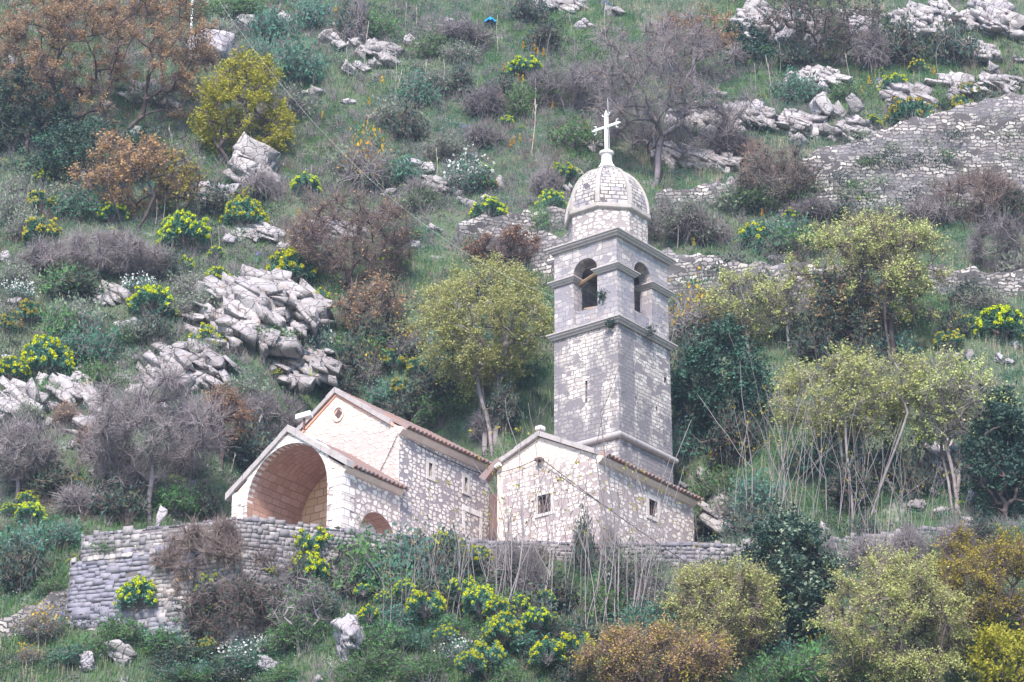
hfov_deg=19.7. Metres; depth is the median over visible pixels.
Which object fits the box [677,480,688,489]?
rock
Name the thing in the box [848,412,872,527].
bare sapling
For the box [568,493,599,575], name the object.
shrub
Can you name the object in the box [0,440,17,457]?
rock
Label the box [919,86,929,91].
rock
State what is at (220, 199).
shrub
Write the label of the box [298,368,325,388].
spurge bush
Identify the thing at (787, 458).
bare sapling
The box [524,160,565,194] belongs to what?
shrub
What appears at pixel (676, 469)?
shrub
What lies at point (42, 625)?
broom shrub
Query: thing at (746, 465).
bare sapling
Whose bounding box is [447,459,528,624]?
bare sapling
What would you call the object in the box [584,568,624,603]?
shrub
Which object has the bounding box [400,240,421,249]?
rock
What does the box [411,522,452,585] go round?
bare sapling
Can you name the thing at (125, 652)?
rock
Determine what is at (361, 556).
shrub
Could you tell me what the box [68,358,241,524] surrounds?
tree
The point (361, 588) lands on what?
spurge bush
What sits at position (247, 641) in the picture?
shrub
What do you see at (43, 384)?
shrub
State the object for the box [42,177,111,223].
shrub
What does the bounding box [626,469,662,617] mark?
bare sapling
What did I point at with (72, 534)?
shrub
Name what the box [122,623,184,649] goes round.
shrub
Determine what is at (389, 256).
spurge bush
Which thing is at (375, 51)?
rock outcrop
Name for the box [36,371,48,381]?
rock
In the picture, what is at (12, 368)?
spurge bush
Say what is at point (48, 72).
tree
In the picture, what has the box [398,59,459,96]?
shrub
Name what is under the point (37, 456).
tree
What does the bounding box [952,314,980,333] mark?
spurge bush
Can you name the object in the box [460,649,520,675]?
shrub
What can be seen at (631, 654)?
shrub
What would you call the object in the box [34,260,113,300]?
shrub
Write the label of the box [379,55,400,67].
rock
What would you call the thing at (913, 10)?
rock
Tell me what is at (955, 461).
rock
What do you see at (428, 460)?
window
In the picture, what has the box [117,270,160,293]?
shrub
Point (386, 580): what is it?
shrub
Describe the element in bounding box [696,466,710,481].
rock
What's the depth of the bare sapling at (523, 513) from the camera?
143.54 m
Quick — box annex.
[479,425,703,544]
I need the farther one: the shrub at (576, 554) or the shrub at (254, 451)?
the shrub at (254, 451)
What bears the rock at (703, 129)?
on the hillside
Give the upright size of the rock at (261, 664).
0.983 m
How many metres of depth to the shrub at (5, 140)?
202.63 m
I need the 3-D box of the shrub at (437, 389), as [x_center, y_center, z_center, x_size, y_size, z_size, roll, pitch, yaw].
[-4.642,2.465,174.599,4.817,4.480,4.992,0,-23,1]
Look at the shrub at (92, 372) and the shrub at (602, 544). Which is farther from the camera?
the shrub at (92, 372)
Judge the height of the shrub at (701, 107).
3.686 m
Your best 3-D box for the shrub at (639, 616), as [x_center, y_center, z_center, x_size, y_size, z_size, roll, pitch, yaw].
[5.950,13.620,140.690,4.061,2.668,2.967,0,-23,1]
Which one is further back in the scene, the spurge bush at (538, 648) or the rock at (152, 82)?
the rock at (152, 82)
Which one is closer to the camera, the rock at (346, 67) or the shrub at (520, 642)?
the shrub at (520, 642)
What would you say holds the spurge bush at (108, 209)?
on the hillside
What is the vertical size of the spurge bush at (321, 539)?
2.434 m
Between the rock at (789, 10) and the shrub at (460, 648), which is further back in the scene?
the rock at (789, 10)
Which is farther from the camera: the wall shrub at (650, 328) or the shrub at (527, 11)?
the shrub at (527, 11)
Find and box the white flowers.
[0,1,1023,681]
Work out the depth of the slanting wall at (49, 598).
145.01 m
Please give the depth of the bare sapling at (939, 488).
150.29 m
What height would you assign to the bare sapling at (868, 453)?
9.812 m
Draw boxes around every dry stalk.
[364,22,368,65]
[531,99,536,158]
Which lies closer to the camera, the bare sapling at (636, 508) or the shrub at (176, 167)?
the bare sapling at (636, 508)
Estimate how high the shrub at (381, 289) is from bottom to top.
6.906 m
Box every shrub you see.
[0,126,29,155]
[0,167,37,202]
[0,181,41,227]
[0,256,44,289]
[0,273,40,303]
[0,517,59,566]
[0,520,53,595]
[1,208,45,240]
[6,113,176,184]
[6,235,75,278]
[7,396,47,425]
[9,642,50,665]
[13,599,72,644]
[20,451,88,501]
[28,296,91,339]
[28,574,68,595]
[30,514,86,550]
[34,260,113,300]
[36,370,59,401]
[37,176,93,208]
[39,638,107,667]
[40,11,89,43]
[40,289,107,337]
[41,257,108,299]
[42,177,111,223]
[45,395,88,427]
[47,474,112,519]
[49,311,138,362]
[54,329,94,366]
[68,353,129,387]
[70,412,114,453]
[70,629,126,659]
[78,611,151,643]
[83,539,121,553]
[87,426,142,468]
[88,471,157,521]
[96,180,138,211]
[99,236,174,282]
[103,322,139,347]
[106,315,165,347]
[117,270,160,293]
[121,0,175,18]
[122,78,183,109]
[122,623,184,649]
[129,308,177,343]
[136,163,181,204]
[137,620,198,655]
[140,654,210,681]
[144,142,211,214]
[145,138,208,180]
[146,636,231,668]
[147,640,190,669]
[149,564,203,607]
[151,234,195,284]
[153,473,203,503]
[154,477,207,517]
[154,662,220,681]
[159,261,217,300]
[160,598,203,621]
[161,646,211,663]
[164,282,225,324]
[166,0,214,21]
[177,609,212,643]
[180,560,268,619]
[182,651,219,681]
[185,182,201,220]
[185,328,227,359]
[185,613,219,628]
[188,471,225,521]
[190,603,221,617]
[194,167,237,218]
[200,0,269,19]
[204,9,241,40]
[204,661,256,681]
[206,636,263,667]
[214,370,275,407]
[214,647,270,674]
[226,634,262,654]
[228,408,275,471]
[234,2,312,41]
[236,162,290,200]
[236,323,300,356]
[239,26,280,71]
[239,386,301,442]
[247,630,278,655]
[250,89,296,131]
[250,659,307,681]
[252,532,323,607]
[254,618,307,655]
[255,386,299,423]
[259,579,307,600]
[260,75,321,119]
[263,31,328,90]
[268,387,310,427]
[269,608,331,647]
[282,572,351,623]
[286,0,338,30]
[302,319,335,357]
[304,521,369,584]
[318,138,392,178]
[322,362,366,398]
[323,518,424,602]
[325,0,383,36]
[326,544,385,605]
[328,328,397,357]
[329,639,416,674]
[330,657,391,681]
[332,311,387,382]
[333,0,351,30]
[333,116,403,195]
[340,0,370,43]
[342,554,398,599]
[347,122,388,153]
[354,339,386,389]
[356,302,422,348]
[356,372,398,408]
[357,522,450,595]
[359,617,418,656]
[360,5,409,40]
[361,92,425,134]
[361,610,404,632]
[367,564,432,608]
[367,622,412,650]
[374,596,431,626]
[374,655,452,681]
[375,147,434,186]
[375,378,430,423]
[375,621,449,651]
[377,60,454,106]
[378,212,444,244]
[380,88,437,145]
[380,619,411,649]
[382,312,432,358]
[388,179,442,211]
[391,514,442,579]
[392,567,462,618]
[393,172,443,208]
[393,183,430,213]
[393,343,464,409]
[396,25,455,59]
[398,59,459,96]
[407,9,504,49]
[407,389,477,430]
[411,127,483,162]
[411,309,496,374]
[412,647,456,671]
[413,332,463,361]
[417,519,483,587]
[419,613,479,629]
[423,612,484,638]
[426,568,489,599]
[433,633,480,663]
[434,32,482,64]
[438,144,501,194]
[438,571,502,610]
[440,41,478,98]
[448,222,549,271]
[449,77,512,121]
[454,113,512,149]
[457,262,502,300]
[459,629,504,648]
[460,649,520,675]
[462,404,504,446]
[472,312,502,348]
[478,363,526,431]
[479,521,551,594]
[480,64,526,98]
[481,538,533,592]
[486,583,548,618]
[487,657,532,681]
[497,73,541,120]
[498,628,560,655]
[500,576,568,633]
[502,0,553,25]
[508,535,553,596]
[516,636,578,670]
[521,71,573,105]
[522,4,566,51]
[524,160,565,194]
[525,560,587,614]
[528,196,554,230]
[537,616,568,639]
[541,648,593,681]
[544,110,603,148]
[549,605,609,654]
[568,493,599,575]
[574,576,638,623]
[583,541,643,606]
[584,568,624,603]
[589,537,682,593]
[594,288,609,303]
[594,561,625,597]
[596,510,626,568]
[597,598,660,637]
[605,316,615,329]
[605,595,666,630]
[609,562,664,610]
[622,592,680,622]
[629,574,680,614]
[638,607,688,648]
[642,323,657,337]
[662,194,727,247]
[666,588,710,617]
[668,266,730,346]
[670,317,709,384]
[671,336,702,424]
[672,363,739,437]
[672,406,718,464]
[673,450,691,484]
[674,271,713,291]
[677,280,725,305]
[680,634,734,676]
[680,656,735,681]
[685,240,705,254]
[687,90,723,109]
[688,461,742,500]
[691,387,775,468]
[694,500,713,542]
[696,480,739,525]
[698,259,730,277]
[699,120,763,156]
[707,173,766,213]
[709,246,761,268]
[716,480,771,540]
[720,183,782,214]
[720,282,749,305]
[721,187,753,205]
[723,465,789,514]
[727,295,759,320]
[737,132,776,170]
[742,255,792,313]
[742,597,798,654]
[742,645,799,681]
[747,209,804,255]
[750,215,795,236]
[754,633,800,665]
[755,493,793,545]
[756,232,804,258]
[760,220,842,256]
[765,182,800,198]
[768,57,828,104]
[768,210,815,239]
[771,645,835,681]
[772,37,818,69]
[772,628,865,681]
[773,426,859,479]
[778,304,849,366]
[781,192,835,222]
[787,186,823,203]
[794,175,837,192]
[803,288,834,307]
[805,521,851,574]
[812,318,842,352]
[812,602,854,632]
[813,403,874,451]
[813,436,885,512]
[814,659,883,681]
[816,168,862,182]
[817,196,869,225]
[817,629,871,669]
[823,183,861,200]
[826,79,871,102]
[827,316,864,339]
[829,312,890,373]
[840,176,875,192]
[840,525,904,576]
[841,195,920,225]
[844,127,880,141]
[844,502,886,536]
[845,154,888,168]
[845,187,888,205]
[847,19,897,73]
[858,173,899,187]
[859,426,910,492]
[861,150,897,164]
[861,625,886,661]
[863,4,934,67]
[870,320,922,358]
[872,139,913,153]
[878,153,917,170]
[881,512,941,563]
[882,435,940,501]
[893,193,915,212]
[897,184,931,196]
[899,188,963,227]
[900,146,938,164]
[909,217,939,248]
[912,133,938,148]
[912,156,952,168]
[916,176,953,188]
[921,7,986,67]
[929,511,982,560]
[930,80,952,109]
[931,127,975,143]
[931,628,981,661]
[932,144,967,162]
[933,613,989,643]
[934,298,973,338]
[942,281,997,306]
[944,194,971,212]
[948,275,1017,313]
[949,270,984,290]
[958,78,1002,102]
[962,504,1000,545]
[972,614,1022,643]
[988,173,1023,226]
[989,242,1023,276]
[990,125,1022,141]
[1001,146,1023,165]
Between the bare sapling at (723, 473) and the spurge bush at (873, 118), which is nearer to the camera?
the bare sapling at (723, 473)
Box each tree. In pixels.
[0,0,224,135]
[0,60,82,153]
[0,407,65,503]
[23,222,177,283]
[65,126,183,229]
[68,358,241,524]
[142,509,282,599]
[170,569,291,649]
[185,45,298,163]
[198,379,261,468]
[261,567,333,656]
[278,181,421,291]
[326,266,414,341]
[388,250,554,456]
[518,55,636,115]
[569,2,765,186]
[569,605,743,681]
[640,3,739,90]
[648,192,723,249]
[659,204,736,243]
[670,312,781,433]
[690,263,791,360]
[719,15,775,69]
[727,138,827,221]
[733,490,853,647]
[744,0,898,67]
[753,275,814,350]
[759,338,950,517]
[772,202,956,374]
[796,263,911,352]
[898,344,1023,517]
[907,519,1023,664]
[922,161,1023,228]
[952,380,1023,521]
[956,201,1023,273]
[958,613,1023,681]
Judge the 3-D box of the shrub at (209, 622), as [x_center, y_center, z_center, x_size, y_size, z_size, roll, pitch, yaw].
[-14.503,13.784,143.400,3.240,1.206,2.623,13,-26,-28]
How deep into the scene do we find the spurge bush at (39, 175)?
197.80 m
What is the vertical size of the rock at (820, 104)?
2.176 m
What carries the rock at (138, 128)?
on the hillside
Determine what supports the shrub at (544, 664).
on the hillside
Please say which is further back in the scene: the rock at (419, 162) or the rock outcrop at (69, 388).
the rock at (419, 162)
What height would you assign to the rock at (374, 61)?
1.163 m
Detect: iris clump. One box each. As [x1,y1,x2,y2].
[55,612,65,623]
[99,266,107,277]
[252,252,263,263]
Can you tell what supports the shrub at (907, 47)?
on the hillside
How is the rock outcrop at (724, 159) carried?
on the hillside
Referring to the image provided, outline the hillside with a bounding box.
[0,0,1023,681]
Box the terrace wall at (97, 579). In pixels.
[65,515,1015,649]
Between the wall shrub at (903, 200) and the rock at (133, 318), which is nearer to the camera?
the rock at (133, 318)
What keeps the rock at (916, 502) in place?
on the hillside
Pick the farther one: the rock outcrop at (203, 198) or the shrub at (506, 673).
the rock outcrop at (203, 198)
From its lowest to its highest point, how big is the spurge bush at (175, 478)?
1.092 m
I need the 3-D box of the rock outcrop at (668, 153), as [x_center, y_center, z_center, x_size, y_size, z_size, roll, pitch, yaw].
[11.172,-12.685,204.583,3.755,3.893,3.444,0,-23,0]
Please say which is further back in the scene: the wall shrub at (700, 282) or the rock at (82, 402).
the wall shrub at (700, 282)
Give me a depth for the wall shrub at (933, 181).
195.25 m
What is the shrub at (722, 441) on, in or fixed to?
on the hillside
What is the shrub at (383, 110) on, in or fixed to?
on the hillside
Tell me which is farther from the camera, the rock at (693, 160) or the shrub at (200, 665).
the rock at (693, 160)
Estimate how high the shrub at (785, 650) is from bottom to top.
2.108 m
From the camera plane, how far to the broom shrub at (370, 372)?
176.87 m
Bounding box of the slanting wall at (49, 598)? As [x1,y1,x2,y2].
[0,589,67,639]
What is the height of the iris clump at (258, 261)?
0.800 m
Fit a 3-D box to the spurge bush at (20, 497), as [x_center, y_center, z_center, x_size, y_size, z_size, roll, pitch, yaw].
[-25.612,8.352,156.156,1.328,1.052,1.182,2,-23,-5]
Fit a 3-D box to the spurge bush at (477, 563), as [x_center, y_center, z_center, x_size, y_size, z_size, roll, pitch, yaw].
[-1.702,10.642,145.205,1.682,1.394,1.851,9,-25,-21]
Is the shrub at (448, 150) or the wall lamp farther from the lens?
the shrub at (448, 150)
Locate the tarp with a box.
[484,16,495,25]
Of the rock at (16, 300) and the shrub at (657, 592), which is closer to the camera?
the shrub at (657, 592)
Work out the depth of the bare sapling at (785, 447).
156.06 m
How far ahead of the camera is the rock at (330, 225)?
191.46 m
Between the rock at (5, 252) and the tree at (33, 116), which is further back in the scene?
the tree at (33, 116)
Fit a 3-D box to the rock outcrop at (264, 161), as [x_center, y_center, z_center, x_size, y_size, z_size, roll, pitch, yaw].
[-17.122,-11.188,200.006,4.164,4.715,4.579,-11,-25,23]
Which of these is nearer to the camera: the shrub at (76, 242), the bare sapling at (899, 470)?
the bare sapling at (899, 470)
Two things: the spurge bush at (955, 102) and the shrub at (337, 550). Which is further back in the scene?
the spurge bush at (955, 102)
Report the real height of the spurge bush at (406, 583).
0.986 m
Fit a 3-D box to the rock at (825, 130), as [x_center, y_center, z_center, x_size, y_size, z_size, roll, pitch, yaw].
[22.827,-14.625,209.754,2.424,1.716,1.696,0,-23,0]
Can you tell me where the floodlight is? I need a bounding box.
[295,410,312,429]
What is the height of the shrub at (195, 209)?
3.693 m
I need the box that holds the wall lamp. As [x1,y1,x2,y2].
[534,457,543,467]
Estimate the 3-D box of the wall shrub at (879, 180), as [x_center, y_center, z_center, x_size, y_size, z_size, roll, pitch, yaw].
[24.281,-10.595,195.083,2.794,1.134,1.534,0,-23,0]
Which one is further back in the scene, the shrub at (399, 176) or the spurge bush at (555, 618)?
the shrub at (399, 176)
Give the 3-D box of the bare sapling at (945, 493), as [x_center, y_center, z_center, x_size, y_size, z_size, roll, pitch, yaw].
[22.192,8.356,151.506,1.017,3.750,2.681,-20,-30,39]
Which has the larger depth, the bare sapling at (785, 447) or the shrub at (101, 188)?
the shrub at (101, 188)
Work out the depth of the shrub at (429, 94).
213.41 m
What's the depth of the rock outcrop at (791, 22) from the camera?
229.31 m
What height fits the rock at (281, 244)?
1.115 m
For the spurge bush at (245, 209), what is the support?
on the hillside
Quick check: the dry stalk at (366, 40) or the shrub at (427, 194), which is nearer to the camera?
the shrub at (427, 194)
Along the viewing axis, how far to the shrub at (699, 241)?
191.28 m
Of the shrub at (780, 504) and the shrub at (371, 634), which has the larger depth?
the shrub at (780, 504)
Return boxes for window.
[332,405,343,421]
[426,457,434,481]
[462,472,470,496]
[534,488,553,517]
[646,492,660,522]
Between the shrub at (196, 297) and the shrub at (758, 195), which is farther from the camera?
the shrub at (758, 195)
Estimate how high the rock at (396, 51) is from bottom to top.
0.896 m
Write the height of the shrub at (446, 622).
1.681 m
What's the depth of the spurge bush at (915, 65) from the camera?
222.99 m
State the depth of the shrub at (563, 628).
139.64 m
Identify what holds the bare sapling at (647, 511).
on the hillside
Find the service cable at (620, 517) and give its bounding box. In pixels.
[542,459,807,638]
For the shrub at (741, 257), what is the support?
on the hillside
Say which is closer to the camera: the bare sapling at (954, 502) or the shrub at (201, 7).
the bare sapling at (954, 502)
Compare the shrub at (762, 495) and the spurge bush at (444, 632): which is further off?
the shrub at (762, 495)
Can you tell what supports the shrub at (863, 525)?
on the hillside
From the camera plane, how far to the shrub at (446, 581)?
143.32 m
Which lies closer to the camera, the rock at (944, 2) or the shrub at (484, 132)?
the shrub at (484, 132)
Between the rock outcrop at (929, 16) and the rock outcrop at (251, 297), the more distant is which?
the rock outcrop at (929, 16)
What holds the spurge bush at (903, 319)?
on the hillside
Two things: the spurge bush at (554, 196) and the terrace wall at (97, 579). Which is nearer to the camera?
the terrace wall at (97, 579)
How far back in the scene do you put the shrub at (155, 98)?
212.78 m
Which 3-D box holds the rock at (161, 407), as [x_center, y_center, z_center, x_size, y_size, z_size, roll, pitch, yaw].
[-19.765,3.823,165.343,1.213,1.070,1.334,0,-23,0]
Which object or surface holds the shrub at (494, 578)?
on the hillside
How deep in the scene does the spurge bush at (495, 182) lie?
198.49 m
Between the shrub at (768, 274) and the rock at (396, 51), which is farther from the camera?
the rock at (396, 51)
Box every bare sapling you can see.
[365,491,427,626]
[377,544,393,626]
[404,488,434,628]
[411,495,452,615]
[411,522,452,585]
[411,524,434,613]
[424,520,494,623]
[435,462,493,613]
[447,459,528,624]
[447,480,506,593]
[449,518,470,618]
[468,399,578,620]
[474,379,581,593]
[478,455,540,609]
[483,475,564,593]
[495,465,519,594]
[498,418,564,594]
[514,384,597,615]
[514,403,596,598]
[525,470,558,621]
[555,453,656,626]
[560,463,640,628]
[561,329,690,619]
[565,474,600,619]
[570,380,671,622]
[579,480,605,619]
[591,492,612,626]
[605,419,662,625]
[617,493,672,610]
[623,453,686,569]
[625,493,722,621]
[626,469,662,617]
[628,540,672,611]
[675,482,715,599]
[694,500,718,619]
[698,299,814,508]
[718,437,739,534]
[731,405,750,508]
[732,376,775,535]
[748,395,819,510]
[751,373,839,507]
[760,398,835,513]
[764,390,825,500]
[790,386,846,516]
[792,428,815,520]
[797,352,861,526]
[802,389,841,519]
[830,379,886,519]
[846,467,907,550]
[847,418,926,543]
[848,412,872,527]
[851,463,873,541]
[876,468,923,545]
[885,433,940,535]
[888,459,914,530]
[890,432,910,520]
[929,431,959,531]
[932,466,969,523]
[933,464,964,525]
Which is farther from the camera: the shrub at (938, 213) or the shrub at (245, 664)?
the shrub at (938, 213)
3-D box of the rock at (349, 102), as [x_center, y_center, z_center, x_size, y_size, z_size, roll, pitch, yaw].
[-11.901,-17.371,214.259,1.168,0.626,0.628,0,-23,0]
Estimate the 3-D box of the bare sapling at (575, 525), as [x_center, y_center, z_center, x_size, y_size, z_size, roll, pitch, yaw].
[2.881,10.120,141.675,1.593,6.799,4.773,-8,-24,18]
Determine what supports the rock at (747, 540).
on the hillside
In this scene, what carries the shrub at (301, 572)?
on the hillside
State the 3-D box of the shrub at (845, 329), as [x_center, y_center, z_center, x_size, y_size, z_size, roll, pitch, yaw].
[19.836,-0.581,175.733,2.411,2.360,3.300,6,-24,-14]
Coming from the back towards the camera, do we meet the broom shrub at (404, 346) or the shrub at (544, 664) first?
the broom shrub at (404, 346)
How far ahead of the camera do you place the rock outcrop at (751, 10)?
229.39 m
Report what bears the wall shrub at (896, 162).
attached to the path wall at (978, 147)
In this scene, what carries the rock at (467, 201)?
on the hillside
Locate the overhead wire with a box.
[221,4,552,296]
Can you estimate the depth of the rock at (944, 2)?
233.80 m
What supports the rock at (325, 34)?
on the hillside
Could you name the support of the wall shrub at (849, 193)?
attached to the path wall at (978, 147)
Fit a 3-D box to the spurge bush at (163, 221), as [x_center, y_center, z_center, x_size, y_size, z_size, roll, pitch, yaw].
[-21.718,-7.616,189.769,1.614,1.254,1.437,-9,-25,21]
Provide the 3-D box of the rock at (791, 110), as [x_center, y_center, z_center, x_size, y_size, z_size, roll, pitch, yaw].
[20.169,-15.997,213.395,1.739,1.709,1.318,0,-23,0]
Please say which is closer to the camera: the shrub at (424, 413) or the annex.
the annex
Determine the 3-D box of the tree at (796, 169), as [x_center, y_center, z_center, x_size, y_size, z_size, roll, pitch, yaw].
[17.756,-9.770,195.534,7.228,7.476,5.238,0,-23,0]
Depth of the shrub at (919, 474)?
156.92 m
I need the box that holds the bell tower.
[545,98,678,482]
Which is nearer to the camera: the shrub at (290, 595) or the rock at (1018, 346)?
the shrub at (290, 595)
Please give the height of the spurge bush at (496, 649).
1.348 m
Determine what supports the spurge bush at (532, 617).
on the hillside
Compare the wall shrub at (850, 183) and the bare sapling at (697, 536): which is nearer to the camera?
the bare sapling at (697, 536)
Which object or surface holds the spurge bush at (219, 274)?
on the hillside
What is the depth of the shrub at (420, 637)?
138.70 m
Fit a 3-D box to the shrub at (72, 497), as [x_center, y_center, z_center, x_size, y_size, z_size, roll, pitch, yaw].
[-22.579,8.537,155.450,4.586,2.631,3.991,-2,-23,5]
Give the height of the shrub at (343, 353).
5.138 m
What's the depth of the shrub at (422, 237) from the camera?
190.72 m
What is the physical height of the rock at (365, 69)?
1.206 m
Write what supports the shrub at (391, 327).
on the hillside
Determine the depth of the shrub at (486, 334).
177.41 m
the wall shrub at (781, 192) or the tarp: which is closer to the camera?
the wall shrub at (781, 192)
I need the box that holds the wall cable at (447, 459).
[380,433,533,475]
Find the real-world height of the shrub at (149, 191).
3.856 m
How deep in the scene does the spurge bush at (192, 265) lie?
184.30 m
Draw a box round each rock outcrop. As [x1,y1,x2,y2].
[0,375,59,419]
[48,370,99,410]
[65,407,141,444]
[87,279,131,306]
[117,86,170,100]
[132,338,241,393]
[181,264,334,359]
[183,181,230,210]
[221,221,285,242]
[223,155,281,191]
[269,343,343,395]
[291,215,368,240]
[357,37,402,59]
[417,173,469,195]
[530,0,587,13]
[649,140,695,169]
[667,101,724,134]
[672,147,744,174]
[697,488,742,535]
[723,100,780,134]
[726,4,795,44]
[774,109,828,138]
[777,3,824,34]
[782,64,852,87]
[835,8,885,28]
[835,117,873,141]
[878,81,953,109]
[885,0,966,42]
[923,438,996,495]
[924,73,991,96]
[951,36,1002,65]
[970,0,1023,40]
[977,71,1023,91]
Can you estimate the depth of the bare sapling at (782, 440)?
154.98 m
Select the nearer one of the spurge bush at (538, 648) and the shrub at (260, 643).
the spurge bush at (538, 648)
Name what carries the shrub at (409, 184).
on the hillside
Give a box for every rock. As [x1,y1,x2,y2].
[0,250,12,263]
[0,403,12,421]
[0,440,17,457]
[3,386,26,392]
[7,297,21,305]
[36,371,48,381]
[41,417,57,427]
[44,391,61,410]
[55,375,75,389]
[65,440,79,450]
[73,171,91,188]
[77,399,95,406]
[79,650,94,671]
[88,462,108,477]
[101,99,114,109]
[104,639,136,665]
[113,317,136,327]
[125,383,149,399]
[126,125,141,138]
[129,78,162,89]
[152,402,168,414]
[161,96,181,108]
[185,28,233,62]
[188,179,231,201]
[218,183,240,196]
[220,4,239,20]
[222,233,236,246]
[229,132,280,174]
[234,14,261,31]
[248,164,271,174]
[255,655,278,671]
[276,241,289,250]
[278,10,293,22]
[301,85,322,96]
[314,675,322,681]
[318,29,332,42]
[323,216,347,231]
[328,32,346,49]
[330,613,365,664]
[340,59,355,75]
[341,98,355,104]
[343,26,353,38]
[346,37,362,48]
[352,60,371,72]
[354,48,368,58]
[365,57,382,68]
[366,39,378,44]
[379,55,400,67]
[380,188,396,198]
[391,48,403,57]
[400,158,422,165]
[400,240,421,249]
[403,33,418,46]
[420,162,435,174]
[427,223,443,231]
[456,196,478,208]
[494,175,503,191]
[538,0,564,4]
[562,183,572,193]
[573,18,594,29]
[587,138,603,152]
[605,5,626,16]
[663,114,675,124]
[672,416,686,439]
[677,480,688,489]
[679,149,699,163]
[696,124,718,139]
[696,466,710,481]
[709,88,728,97]
[716,163,733,171]
[718,112,746,133]
[741,0,771,9]
[742,538,756,545]
[747,99,766,108]
[766,253,792,261]
[774,26,796,46]
[781,6,799,14]
[781,108,796,115]
[784,71,805,86]
[788,132,808,148]
[802,27,826,50]
[809,91,864,120]
[810,79,830,94]
[818,123,844,142]
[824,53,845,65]
[845,18,867,36]
[852,114,863,127]
[902,5,923,17]
[906,498,925,511]
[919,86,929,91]
[920,459,928,471]
[928,487,940,497]
[929,470,947,486]
[930,0,950,6]
[933,506,949,515]
[947,89,958,95]
[948,70,974,85]
[949,451,975,479]
[953,349,975,362]
[956,9,976,32]
[965,490,979,502]
[966,0,983,8]
[980,74,997,85]
[984,0,1015,11]
[987,60,1000,73]
[993,352,1013,363]
[1002,86,1012,94]
[1007,12,1023,27]
[1008,340,1021,348]
[1012,55,1023,62]
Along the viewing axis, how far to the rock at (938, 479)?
158.07 m
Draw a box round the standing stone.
[155,505,167,526]
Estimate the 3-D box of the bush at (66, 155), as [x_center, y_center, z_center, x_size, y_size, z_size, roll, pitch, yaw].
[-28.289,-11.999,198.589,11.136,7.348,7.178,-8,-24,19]
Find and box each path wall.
[455,206,565,239]
[483,226,866,301]
[655,93,1023,226]
[928,264,1023,296]
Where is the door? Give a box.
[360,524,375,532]
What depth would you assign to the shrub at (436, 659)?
137.12 m
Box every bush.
[0,313,19,331]
[0,354,33,380]
[0,502,17,514]
[12,298,48,322]
[14,501,48,521]
[16,490,39,502]
[20,334,75,374]
[21,214,61,243]
[26,189,59,212]
[33,169,53,184]
[65,474,88,490]
[96,201,131,224]
[113,574,159,611]
[124,283,179,316]
[154,208,211,248]
[161,214,173,225]
[164,475,185,490]
[175,255,195,271]
[188,322,226,348]
[194,571,227,592]
[196,636,216,651]
[201,263,233,280]
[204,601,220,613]
[207,245,225,259]
[219,194,270,227]
[243,184,265,198]
[264,564,277,575]
[266,245,318,283]
[271,368,284,377]
[289,171,321,193]
[289,547,331,580]
[293,523,337,553]
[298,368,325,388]
[314,287,330,299]
[352,583,373,597]
[356,603,379,623]
[373,589,390,604]
[378,249,400,262]
[378,347,408,369]
[388,377,416,398]
[393,578,416,597]
[403,589,447,618]
[405,357,427,374]
[426,531,465,551]
[433,623,458,642]
[446,574,475,599]
[453,650,486,675]
[461,584,497,617]
[464,544,494,570]
[469,195,508,216]
[470,639,506,664]
[475,174,498,189]
[479,162,494,172]
[481,608,524,644]
[482,595,515,615]
[498,115,514,126]
[502,53,542,78]
[509,593,530,611]
[520,605,552,632]
[528,635,567,665]
[533,589,555,602]
[534,188,566,208]
[550,611,558,621]
[551,160,578,184]
[555,631,595,662]
[656,550,792,667]
[674,470,687,479]
[734,221,770,245]
[755,93,766,100]
[782,206,802,220]
[803,621,815,631]
[806,537,981,681]
[862,113,882,126]
[878,72,907,92]
[882,95,938,125]
[887,310,916,328]
[907,57,929,72]
[915,436,935,444]
[931,328,964,349]
[949,94,974,109]
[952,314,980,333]
[957,81,980,97]
[973,303,1023,341]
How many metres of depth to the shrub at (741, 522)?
152.42 m
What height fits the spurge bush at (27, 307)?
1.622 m
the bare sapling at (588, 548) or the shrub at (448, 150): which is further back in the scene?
the shrub at (448, 150)
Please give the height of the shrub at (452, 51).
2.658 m
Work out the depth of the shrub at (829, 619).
141.41 m
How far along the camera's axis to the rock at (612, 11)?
232.74 m
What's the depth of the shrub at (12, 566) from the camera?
148.19 m
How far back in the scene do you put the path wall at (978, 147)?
196.24 m
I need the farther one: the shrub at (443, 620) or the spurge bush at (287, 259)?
the spurge bush at (287, 259)
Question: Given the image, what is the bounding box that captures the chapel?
[225,387,491,543]
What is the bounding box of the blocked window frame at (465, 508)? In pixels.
[462,504,481,538]
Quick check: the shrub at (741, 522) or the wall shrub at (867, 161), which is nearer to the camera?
the shrub at (741, 522)
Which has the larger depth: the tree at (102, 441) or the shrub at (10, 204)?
the shrub at (10, 204)
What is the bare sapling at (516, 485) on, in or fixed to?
on the hillside
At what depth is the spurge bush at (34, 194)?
192.22 m
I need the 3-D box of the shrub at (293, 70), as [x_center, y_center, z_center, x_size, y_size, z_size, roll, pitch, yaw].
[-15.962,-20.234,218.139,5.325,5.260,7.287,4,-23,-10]
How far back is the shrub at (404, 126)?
206.91 m

